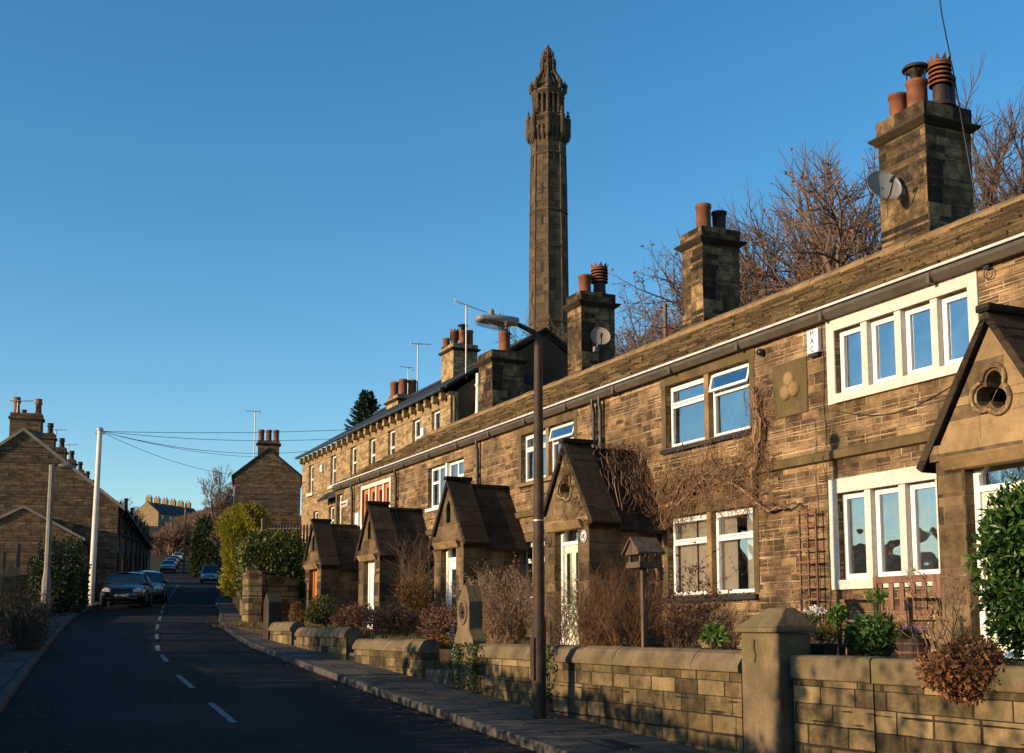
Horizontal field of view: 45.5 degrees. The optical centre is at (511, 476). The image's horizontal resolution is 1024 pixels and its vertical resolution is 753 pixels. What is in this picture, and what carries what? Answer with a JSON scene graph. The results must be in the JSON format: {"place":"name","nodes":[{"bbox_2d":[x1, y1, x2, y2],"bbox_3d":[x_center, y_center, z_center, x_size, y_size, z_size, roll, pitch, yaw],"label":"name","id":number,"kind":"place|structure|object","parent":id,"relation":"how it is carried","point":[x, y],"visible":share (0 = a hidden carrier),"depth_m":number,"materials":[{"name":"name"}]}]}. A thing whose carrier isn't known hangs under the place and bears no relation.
{"place":"outdoors","nodes":[
{"label":"outdoors","id":0,"kind":"place"},
{"bbox_2d":[0,600,99,691],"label":"footpath","id":1,"kind":"structure","parent":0,"point":[12,661],"depth_m":22.38,"materials":[{"name":"asphalt"}]},
{"bbox_2d":[41,463,73,612],"bbox_3d":[-14.517,2.202,38.968,0.828,5.282,0.300,3,-8,-25],"label":"street lamp","id":2,"kind":"object","parent":1,"relation":"on","point":[46,580],"visible":0.87,"depth_m":38.84,"materials":[{"name":"metal"}]},
{"bbox_2d":[148,515,304,620],"bbox_3d":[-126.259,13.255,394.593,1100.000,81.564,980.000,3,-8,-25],"label":"ground","id":3,"kind":"structure","parent":0,"point":[156,560],"depth_m":209.73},
{"bbox_2d":[0,582,45,637],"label":"scrub bush","id":4,"kind":"object","parent":3,"relation":"on","point":[10,605],"visible":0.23,"depth_m":27.66,"materials":[{"name":"brown plant"}]},
{"bbox_2d":[0,543,61,607],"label":"plank fence","id":5,"kind":"object","parent":3,"relation":"on","point":[15,571],"visible":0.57,"depth_m":43.37,"materials":[{"name":"wood"}]},
{"bbox_2d":[0,585,72,649],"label":"scrub bush","id":6,"kind":"object","parent":3,"relation":"on","point":[30,629],"visible":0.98,"depth_m":23.95,"materials":[{"name":"brown plant"}]},
{"bbox_2d":[0,574,74,606],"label":"garden boundary wall","id":7,"kind":"structure","parent":3,"relation":"on","point":[10,582],"depth_m":44.54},
{"bbox_2d":[0,505,90,573],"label":"stone outbuilding","id":8,"kind":"structure","parent":3,"relation":"on","point":[24,526],"depth_m":51.85,"materials":[{"name":"stone"}]},
{"bbox_2d":[0,602,106,713],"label":"kerb","id":9,"kind":"structure","parent":3,"relation":"on","point":[9,690],"depth_m":20.30,"materials":[{"name":"stone"}]},
{"bbox_2d":[26,535,91,612],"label":"roadside hedge","id":10,"kind":"object","parent":3,"relation":"on","point":[65,586],"visible":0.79,"depth_m":41.58,"materials":[{"name":"green plant"}]},
{"bbox_2d":[0,397,131,600],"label":"terraced house","id":11,"kind":"structure","parent":3,"relation":"on","point":[28,456],"depth_m":55.28,"materials":[{"name":"brown stone"}]},
{"bbox_2d":[43,423,136,571],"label":"terraced house","id":12,"kind":"structure","parent":3,"relation":"on","point":[50,439],"depth_m":61.39,"materials":[{"name":"brown stone"}]},
{"bbox_2d":[88,427,103,604],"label":"telegraph pole","id":13,"kind":"object","parent":3,"relation":"on","point":[93,551],"visible":0.88,"depth_m":49.68,"materials":[{"name":"paint"}]},
{"bbox_2d":[56,438,140,571],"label":"terraced house","id":14,"kind":"structure","parent":3,"relation":"on","point":[62,451],"depth_m":66.84,"materials":[{"name":"brown stone"}]},
{"bbox_2d":[67,451,144,570],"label":"terraced house","id":15,"kind":"structure","parent":3,"relation":"on","point":[71,460],"depth_m":72.29,"materials":[{"name":"brown stone"}]},
{"bbox_2d":[136,495,166,525],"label":"hillside house","id":16,"kind":"structure","parent":3,"relation":"on","point":[155,513],"depth_m":395.83,"materials":[{"name":"beige stone"}]},
{"bbox_2d":[151,500,226,554],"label":"hillside wood","id":17,"kind":"object","parent":3,"relation":"on","point":[176,525],"visible":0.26,"depth_m":219.05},
{"bbox_2d":[188,514,222,576],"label":"tall dark hedge","id":18,"kind":"object","parent":3,"relation":"on","point":[203,552],"visible":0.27,"depth_m":133.03,"materials":[{"name":"green plant"}]},
{"bbox_2d":[198,464,233,587],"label":"bare tree","id":19,"kind":"object","parent":3,"relation":"on","point":[220,502],"visible":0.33,"depth_m":96.28,"materials":[{"name":"brown plant"}]},
{"bbox_2d":[214,502,273,597],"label":"golden conifer","id":20,"kind":"object","parent":3,"relation":"on","point":[241,519],"visible":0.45,"depth_m":49.99,"materials":[{"name":"plant"}]},
{"bbox_2d":[231,566,298,622],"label":"retaining wall","id":21,"kind":"structure","parent":3,"relation":"on","point":[257,585],"depth_m":35.55,"materials":[{"name":"stone"}]},
{"bbox_2d":[233,527,306,603],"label":"variegated hedge","id":22,"kind":"object","parent":21,"relation":"on","point":[256,550],"visible":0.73,"depth_m":36.82,"materials":[{"name":"green plant"}]},
{"bbox_2d":[261,518,310,549],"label":"picket fence","id":23,"kind":"object","parent":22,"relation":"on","point":[263,523],"visible":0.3,"depth_m":40.74,"materials":[{"name":"brown wood"}]},
{"bbox_2d":[231,429,301,566],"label":"stone house","id":24,"kind":"structure","parent":3,"relation":"on","point":[271,484],"depth_m":75.12,"materials":[{"name":"brown stone"}]},
{"bbox_2d":[263,593,282,638],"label":"gate pier","id":25,"kind":"structure","parent":3,"relation":"on","point":[273,607],"depth_m":28.91,"materials":[{"name":"stone"}]},
{"bbox_2d":[268,622,304,644],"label":"garden wall","id":26,"kind":"structure","parent":3,"relation":"on","point":[282,632],"depth_m":27.26,"materials":[{"name":"stone"}]},
{"bbox_2d":[294,627,362,658],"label":"garden wall","id":27,"kind":"structure","parent":3,"relation":"on","point":[338,642],"depth_m":24.04,"materials":[{"name":"stone"}]},
{"bbox_2d":[295,392,420,604],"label":"tall terraced house","id":28,"kind":"structure","parent":3,"relation":"on","point":[316,484],"depth_m":56.91,"materials":[{"name":"beige stone"}]},
{"bbox_2d":[337,389,380,440],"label":"conifer tree","id":29,"kind":"object","parent":3,"relation":"on","point":[366,406],"visible":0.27,"depth_m":84.88,"materials":[{"name":"green plant"}]},
{"bbox_2d":[317,366,475,501],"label":"tall terraced house","id":30,"kind":"structure","parent":3,"relation":"on","point":[360,450],"depth_m":51.98,"materials":[{"name":"beige stone"}]},
{"bbox_2d":[352,639,440,678],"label":"garden wall","id":31,"kind":"structure","parent":3,"relation":"on","point":[417,658],"depth_m":20.27,"materials":[{"name":"stone"}]},
{"bbox_2d":[215,593,581,752],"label":"kerb","id":32,"kind":"structure","parent":3,"relation":"on","point":[535,744],"depth_m":15.88,"materials":[{"name":"stone"}]},
{"bbox_2d":[301,326,528,625],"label":"stone cottage","id":33,"kind":"structure","parent":3,"relation":"on","point":[330,566],"depth_m":35.50,"materials":[{"name":"stone"}]},
{"bbox_2d":[360,477,390,529],"bbox_3d":[-3.819,0.798,34.934,0.220,1.270,2.690,3,-8,-25],"label":"window","id":34,"kind":"structure","parent":33,"relation":"in","point":[383,492],"depth_m":34.92,"materials":[{"name":"orange wood"}]},
{"bbox_2d":[454,585,485,690],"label":"gate pier","id":35,"kind":"structure","parent":3,"relation":"on","point":[469,617],"depth_m":17.87,"materials":[{"name":"stone"}]},
{"bbox_2d":[377,324,567,455],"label":"tall terraced house","id":36,"kind":"structure","parent":3,"relation":"on","point":[406,425],"depth_m":44.28,"materials":[{"name":"beige stone"}]},
{"bbox_2d":[354,262,620,629],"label":"stone cottage","id":37,"kind":"structure","parent":3,"relation":"on","point":[420,474],"depth_m":30.71,"materials":[{"name":"stone"}]},
{"bbox_2d":[425,459,463,512],"bbox_3d":[-1.580,0.231,30.063,0.260,1.130,2.470,3,-8,-25],"label":"window","id":38,"kind":"structure","parent":37,"relation":"in","point":[448,467],"depth_m":30.60,"materials":[{"name":"white glass"}]},
{"bbox_2d":[591,327,609,351],"bbox_3d":[2.144,-3.417,30.223,0.406,0.563,0.603,6,-9,-41],"label":"satellite dish","id":39,"kind":"object","parent":37,"relation":"attached to","point":[600,336],"visible":1,"depth_m":30.24,"materials":[{"name":"metal"}]},
{"bbox_2d":[525,45,570,343],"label":"stone tower","id":40,"kind":"structure","parent":3,"relation":"on","point":[548,130],"depth_m":169.11,"materials":[{"name":"stone"}]},
{"bbox_2d":[493,280,677,352],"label":"bare tree","id":41,"kind":"object","parent":3,"relation":"on","point":[635,333],"visible":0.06,"depth_m":78.99,"materials":[{"name":"brown plant"}]},
{"bbox_2d":[428,202,746,637],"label":"stone cottage","id":42,"kind":"structure","parent":3,"relation":"on","point":[488,516],"depth_m":25.79,"materials":[{"name":"stone"}]},
{"bbox_2d":[446,548,455,635],"bbox_3d":[-1.198,2.446,25.825,0.161,2.000,0.860,3,-8,-25],"label":"door","id":43,"kind":"structure","parent":42,"relation":"in","point":[450,562],"depth_m":26.07,"materials":[{"name":"white plastic"}]},
{"bbox_2d":[523,533,544,604],"bbox_3d":[0.521,1.914,25.313,0.320,1.470,1.540,3,-8,-25],"label":"window","id":44,"kind":"structure","parent":42,"relation":"in","point":[528,537],"depth_m":25.61,"materials":[{"name":"white glass"}]},
{"bbox_2d":[516,408,577,487],"bbox_3d":[0.789,-0.529,25.028,0.320,1.290,2.740,3,-8,-25],"label":"window","id":45,"kind":"structure","parent":42,"relation":"in","point":[552,433],"depth_m":24.97,"materials":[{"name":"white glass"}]},
{"bbox_2d":[473,643,743,752],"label":"garden wall","id":46,"kind":"structure","parent":3,"relation":"on","point":[691,697],"depth_m":13.26,"materials":[{"name":"stone"}]},
{"bbox_2d":[462,642,481,692],"bbox_3d":[-0.565,2.890,17.295,0.118,1.081,0.675,3,-8,-25],"label":"ivy patch","id":47,"kind":"object","parent":46,"relation":"attached to","point":[471,647],"visible":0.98,"depth_m":17.32,"materials":[{"name":"green plant"}]},
{"bbox_2d":[615,281,680,356],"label":"bare tree","id":48,"kind":"object","parent":3,"relation":"on","point":[650,333],"visible":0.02,"depth_m":55.97,"materials":[{"name":"brown plant"}]},
{"bbox_2d":[615,268,681,356],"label":"bare tree","id":49,"kind":"object","parent":3,"relation":"on","point":[622,342],"visible":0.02,"depth_m":63.55,"materials":[{"name":"brown plant"}]},
{"bbox_2d":[608,210,868,335],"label":"bare tree","id":50,"kind":"object","parent":3,"relation":"on","point":[678,294],"visible":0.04,"depth_m":43.67,"materials":[{"name":"brown plant"}]},
{"bbox_2d":[661,225,850,336],"bbox_3d":[7.388,-1.171,36.085,8.425,11.375,10.604,5,-9,-35],"label":"bare tree","id":51,"kind":"object","parent":3,"relation":"on","point":[781,284],"visible":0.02,"depth_m":34.86,"materials":[{"name":"brown plant"}]},
{"bbox_2d":[544,52,980,648],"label":"stone cottage","id":52,"kind":"structure","parent":3,"relation":"on","point":[686,392],"depth_m":20.24,"materials":[{"name":"stone"}]},
{"bbox_2d":[561,529,577,644],"bbox_3d":[1.076,1.864,20.929,0.161,2.040,0.860,3,-8,-25],"label":"door","id":53,"kind":"structure","parent":52,"relation":"in","point":[569,550],"depth_m":21.12,"materials":[{"name":"white wood"}]},
{"bbox_2d":[555,383,796,641],"bbox_3d":[2.364,0.707,19.226,1.606,3.988,4.931,3,-8,-25],"label":"climbing creeper","id":54,"kind":"object","parent":52,"relation":"attached to","point":[660,511],"visible":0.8,"depth_m":19.72,"materials":[{"name":"plant"}]},
{"bbox_2d":[660,347,754,454],"bbox_3d":[3.215,-1.165,19.804,0.320,1.340,2.730,3,-8,-25],"label":"window","id":55,"kind":"structure","parent":52,"relation":"in","point":[712,401],"depth_m":19.74,"materials":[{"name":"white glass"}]},
{"bbox_2d":[662,493,759,601],"bbox_3d":[3.217,1.192,19.510,0.320,1.590,2.740,3,-8,-25],"label":"window","id":56,"kind":"structure","parent":52,"relation":"in","point":[722,534],"depth_m":19.43,"materials":[{"name":"white glass"}]},
{"bbox_2d":[867,171,905,200],"bbox_3d":[6.177,-4.761,20.039,0.485,0.574,0.651,-6,-9,39],"label":"satellite dish","id":57,"kind":"object","parent":52,"relation":"attached to","point":[885,185],"visible":1,"depth_m":20.06,"materials":[{"name":"grey metal"}]},
{"bbox_2d":[667,147,881,333],"bbox_3d":[12.178,-3.270,39.525,11.923,14.779,13.952,-6,-9,40],"label":"bare tree","id":58,"kind":"object","parent":3,"relation":"on","point":[756,283],"visible":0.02,"depth_m":38.19,"materials":[{"name":"brown plant"}]},
{"bbox_2d":[735,608,816,752],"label":"gate pier","id":59,"kind":"structure","parent":3,"relation":"on","point":[776,642],"depth_m":11.21,"materials":[{"name":"stone"}]},
{"bbox_2d":[674,138,881,306],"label":"bare tree","id":60,"kind":"object","parent":3,"relation":"on","point":[755,243],"visible":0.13,"depth_m":42.38,"materials":[{"name":"brown plant"}]},
{"bbox_2d":[641,131,1020,339],"bbox_3d":[9.098,-2.561,33.681,13.475,13.366,8.546,-4,-8,31],"label":"bare tree","id":61,"kind":"object","parent":3,"relation":"on","point":[828,259],"visible":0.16,"depth_m":33.02,"materials":[{"name":"brown plant"}]},
{"bbox_2d":[790,655,899,752],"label":"garden wall","id":62,"kind":"structure","parent":3,"relation":"on","point":[834,703],"depth_m":10.53,"materials":[{"name":"stone"}]},
{"bbox_2d":[871,658,1023,752],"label":"garden wall","id":63,"kind":"structure","parent":3,"relation":"on","point":[912,716],"depth_m":9.30,"materials":[{"name":"stone"}]},
{"bbox_2d":[873,53,1023,212],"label":"bare tree","id":64,"kind":"object","parent":3,"relation":"on","point":[993,183],"visible":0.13,"depth_m":23.75,"materials":[{"name":"brown plant"}]},
{"bbox_2d":[0,563,537,752],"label":"road","id":65,"kind":"structure","parent":0,"point":[169,705],"depth_m":16.28,"materials":[{"name":"asphalt"}]},
{"bbox_2d":[99,572,151,606],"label":"parked car","id":66,"kind":"object","parent":65,"relation":"on","point":[126,587],"visible":0.98,"depth_m":48.92,"materials":[{"name":"black paint"}]},
{"bbox_2d":[137,571,169,601],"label":"parked car","id":67,"kind":"object","parent":65,"relation":"on","point":[159,588],"visible":0.45,"depth_m":55.51,"materials":[{"name":"blue paint"}]},
{"bbox_2d":[66,624,254,672],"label":"road patches","id":68,"kind":"object","parent":65,"relation":"on","point":[225,664],"visible":0.9,"depth_m":23.15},
{"bbox_2d":[155,583,236,722],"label":"road markings","id":69,"kind":"object","parent":65,"relation":"on","point":[224,714],"visible":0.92,"depth_m":19.19,"materials":[{"name":"paint"}]},
{"bbox_2d":[0,609,653,752],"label":"fallen leaves","id":70,"kind":"object","parent":65,"relation":"on","point":[335,686],"visible":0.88,"depth_m":17.48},
{"bbox_2d":[426,668,453,684],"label":"garden path","id":71,"kind":"structure","parent":0,"point":[444,676],"depth_m":18.75,"materials":[{"name":"stone"}]},
{"bbox_2d":[218,595,711,752],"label":"pavement","id":72,"kind":"structure","parent":0,"point":[509,712],"depth_m":15.18,"materials":[{"name":"stone"}]},
{"bbox_2d":[475,309,545,718],"bbox_3d":[-0.009,0.471,14.638,0.902,5.008,0.229,3,-8,-25],"label":"street lamp","id":73,"kind":"object","parent":72,"relation":"on","point":[538,658],"visible":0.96,"depth_m":14.71,"materials":[{"name":"metal"}]},
{"bbox_2d":[0,0,1023,514],"label":"sky","id":74,"kind":"structure","parent":0,"point":[214,213],"materials":[{"name":"blue"}]},
{"bbox_2d":[211,624,1022,669],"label":"garden ground","id":75,"kind":"structure","parent":0,"point":[445,656],"depth_m":19.52,"materials":[{"name":"soil"}]},
{"bbox_2d":[304,594,337,627],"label":"clipped bush","id":76,"kind":"object","parent":75,"relation":"on","point":[314,614],"visible":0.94,"depth_m":29.00,"materials":[{"name":"green plant"}]},
{"bbox_2d":[329,599,372,629],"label":"garden shrub","id":77,"kind":"object","parent":75,"relation":"on","point":[350,616],"visible":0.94,"depth_m":26.32,"materials":[{"name":"brown plant"}]},
{"bbox_2d":[360,601,423,636],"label":"garden shrub","id":78,"kind":"object","parent":75,"relation":"on","point":[387,613],"visible":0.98,"depth_m":24.53,"materials":[{"name":"brown plant"}]},
{"bbox_2d":[386,529,433,631],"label":"climbing shrub","id":79,"kind":"object","parent":75,"relation":"on","point":[411,567],"visible":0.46,"depth_m":29.54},
{"bbox_2d":[394,572,433,634],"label":"garden shrub","id":80,"kind":"object","parent":75,"relation":"on","point":[412,594],"visible":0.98,"depth_m":25.66,"materials":[{"name":"orange plant"}]},
{"bbox_2d":[413,602,456,638],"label":"garden shrub","id":81,"kind":"object","parent":75,"relation":"on","point":[444,623],"visible":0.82,"depth_m":21.37,"materials":[{"name":"brown plant"}]},
{"bbox_2d":[426,552,551,643],"bbox_3d":[-0.155,1.959,19.020,1.760,1.576,1.933,-3,-8,25],"label":"twiggy shrub","id":82,"kind":"object","parent":75,"relation":"on","point":[499,618],"visible":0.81,"depth_m":18.87,"materials":[{"name":"plant"}]},
{"bbox_2d":[510,562,596,645],"bbox_3d":[0.609,1.827,16.895,1.324,1.319,1.479,-1,-7,8],"label":"twiggy shrub","id":83,"kind":"object","parent":75,"relation":"on","point":[553,636],"visible":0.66,"depth_m":16.68,"materials":[{"name":"brown plant"}]},
{"bbox_2d":[545,547,675,646],"bbox_3d":[1.253,1.694,16.437,1.840,1.471,1.837,-2,-7,13],"label":"twiggy shrub","id":84,"kind":"object","parent":75,"relation":"on","point":[593,635],"visible":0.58,"depth_m":16.32,"materials":[{"name":"plant"}]},
{"bbox_2d":[221,620,1023,664],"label":"bed grass","id":85,"kind":"structure","parent":75,"relation":"on","point":[366,633],"depth_m":24.35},
{"bbox_2d":[572,565,675,646],"bbox_3d":[1.412,1.697,15.344,1.359,1.200,1.270,-2,-7,14],"label":"twiggy shrub","id":86,"kind":"object","parent":75,"relation":"on","point":[630,630],"visible":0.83,"depth_m":15.20,"materials":[{"name":"plant"}]},
{"bbox_2d":[621,537,665,646],"bbox_3d":[1.614,1.518,14.935,0.380,1.548,0.420,3,-8,-25],"label":"bird table","id":87,"kind":"object","parent":75,"relation":"on","point":[640,547],"visible":0.97,"depth_m":14.91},
{"bbox_2d":[650,592,723,647],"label":"twiggy shrub","id":88,"kind":"object","parent":75,"relation":"on","point":[675,630],"visible":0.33,"depth_m":17.24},
{"bbox_2d":[647,539,751,647],"bbox_3d":[2.387,1.612,16.125,1.567,1.558,1.230,-1,-7,11],"label":"twiggy shrub","id":89,"kind":"object","parent":75,"relation":"on","point":[681,621],"visible":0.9,"depth_m":16.12,"materials":[{"name":"plant"}]},
{"bbox_2d":[697,620,730,648],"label":"leafy plant","id":90,"kind":"object","parent":75,"relation":"on","point":[716,637],"visible":0.95,"depth_m":12.89,"materials":[{"name":"green plant"}]},
{"bbox_2d":[667,591,763,649],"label":"twiggy shrub","id":91,"kind":"object","parent":75,"relation":"on","point":[722,622],"visible":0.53,"depth_m":16.05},
{"bbox_2d":[810,643,837,654],"bbox_3d":[2.908,1.697,11.604,0.178,0.220,0.378,3,-8,-25],"label":"plant trough","id":92,"kind":"object","parent":75,"relation":"on","point":[823,649],"visible":0.37,"depth_m":11.46,"materials":[{"name":"black plastic"}]},
{"bbox_2d":[811,623,847,645],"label":"flower clump","id":93,"kind":"object","parent":92,"relation":"on","point":[820,636],"visible":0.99,"depth_m":11.53,"materials":[{"name":"green plant"}]},
{"bbox_2d":[825,604,853,654],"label":"topiary plant","id":94,"kind":"object","parent":75,"relation":"on","point":[840,613],"visible":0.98,"depth_m":11.83,"materials":[{"name":"green plant"}]},
{"bbox_2d":[840,609,913,656],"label":"leafy shrub","id":95,"kind":"object","parent":75,"relation":"on","point":[873,637],"visible":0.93,"depth_m":11.43,"materials":[{"name":"green plant"}]},
{"bbox_2d":[840,574,941,653],"bbox_3d":[4.245,1.593,13.634,0.545,0.980,1.095,3,-8,-25],"label":"garden bench","id":96,"kind":"object","parent":75,"relation":"on","point":[907,609],"visible":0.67,"depth_m":13.70,"materials":[{"name":"red wood"}]},
{"bbox_2d":[774,194,1023,660],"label":"stone cottage","id":97,"kind":"structure","parent":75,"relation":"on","point":[935,312],"depth_m":15.74,"materials":[{"name":"stone"}]},
{"bbox_2d":[772,356,808,419],"bbox_3d":[4.042,-1.279,17.767,0.122,0.810,0.800,3,-8,-25],"label":"trefoil plaque","id":98,"kind":"object","parent":97,"relation":"attached to","point":[790,386],"visible":0.99,"depth_m":17.71,"materials":[{"name":"stone"}]},
{"bbox_2d":[795,508,819,618],"bbox_3d":[4.172,1.222,17.009,0.159,1.520,0.440,3,-8,-25],"label":"wooden trellis","id":99,"kind":"object","parent":97,"relation":"attached to","point":[808,561],"visible":0.91,"depth_m":16.99,"materials":[{"name":"red wood"}]},
{"bbox_2d":[807,328,821,357],"bbox_3d":[4.272,-1.883,17.255,0.088,0.385,0.240,3,-8,-25],"label":"alarm box","id":100,"kind":"object","parent":97,"relation":"attached to","point":[814,347],"visible":1,"depth_m":17.20,"materials":[{"name":"white plastic"}]},
{"bbox_2d":[812,323,950,632],"bbox_3d":[4.804,-0.166,15.878,0.077,4.401,2.766,3,-8,-25],"label":"wall cable","id":101,"kind":"object","parent":97,"relation":"attached to","point":[823,464],"depth_m":16.87,"materials":[{"name":"black plastic"}]},
{"bbox_2d":[828,466,940,589],"bbox_3d":[5.111,0.660,15.590,0.408,1.510,2.790,3,-8,-25],"label":"window","id":102,"kind":"structure","parent":97,"relation":"in","point":[916,542],"depth_m":15.99,"materials":[{"name":"white glass"}]},
{"bbox_2d":[825,270,979,405],"bbox_3d":[5.083,-1.734,15.826,0.310,1.220,2.770,3,-8,-25],"label":"window","id":103,"kind":"structure","parent":97,"relation":"in","point":[904,371],"depth_m":15.77,"materials":[{"name":"white glass"}]},
{"bbox_2d":[973,461,1023,658],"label":"door","id":104,"kind":"structure","parent":97,"relation":"in","point":[981,489],"depth_m":12.70,"materials":[{"name":"white wood"}]},
{"bbox_2d":[893,624,931,658],"bbox_3d":[3.620,1.533,11.014,0.333,0.401,0.318,3,-8,-25],"label":"barrel planter","id":105,"kind":"object","parent":75,"relation":"on","point":[903,651],"visible":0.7,"depth_m":10.93,"materials":[{"name":"brown wood"}]},
{"bbox_2d":[897,560,983,657],"bbox_3d":[3.523,1.134,10.054,0.681,0.930,1.004,-3,-8,24],"label":"pruned shrub","id":106,"kind":"object","parent":75,"relation":"on","point":[954,628],"visible":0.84,"depth_m":10.07,"materials":[{"name":"brown plant"}]},
{"bbox_2d":[913,625,1017,708],"bbox_3d":[3.386,1.442,9.226,0.713,0.633,0.953,7,-10,-43],"label":"hydrangea bush","id":107,"kind":"object","parent":75,"relation":"on","point":[969,657],"visible":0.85,"depth_m":9.01,"materials":[{"name":"brown plant"}]},
{"bbox_2d":[960,464,1023,663],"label":"evergreen bush","id":108,"kind":"object","parent":75,"relation":"on","point":[1001,528],"visible":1,"depth_m":10.04,"materials":[{"name":"green plant"}]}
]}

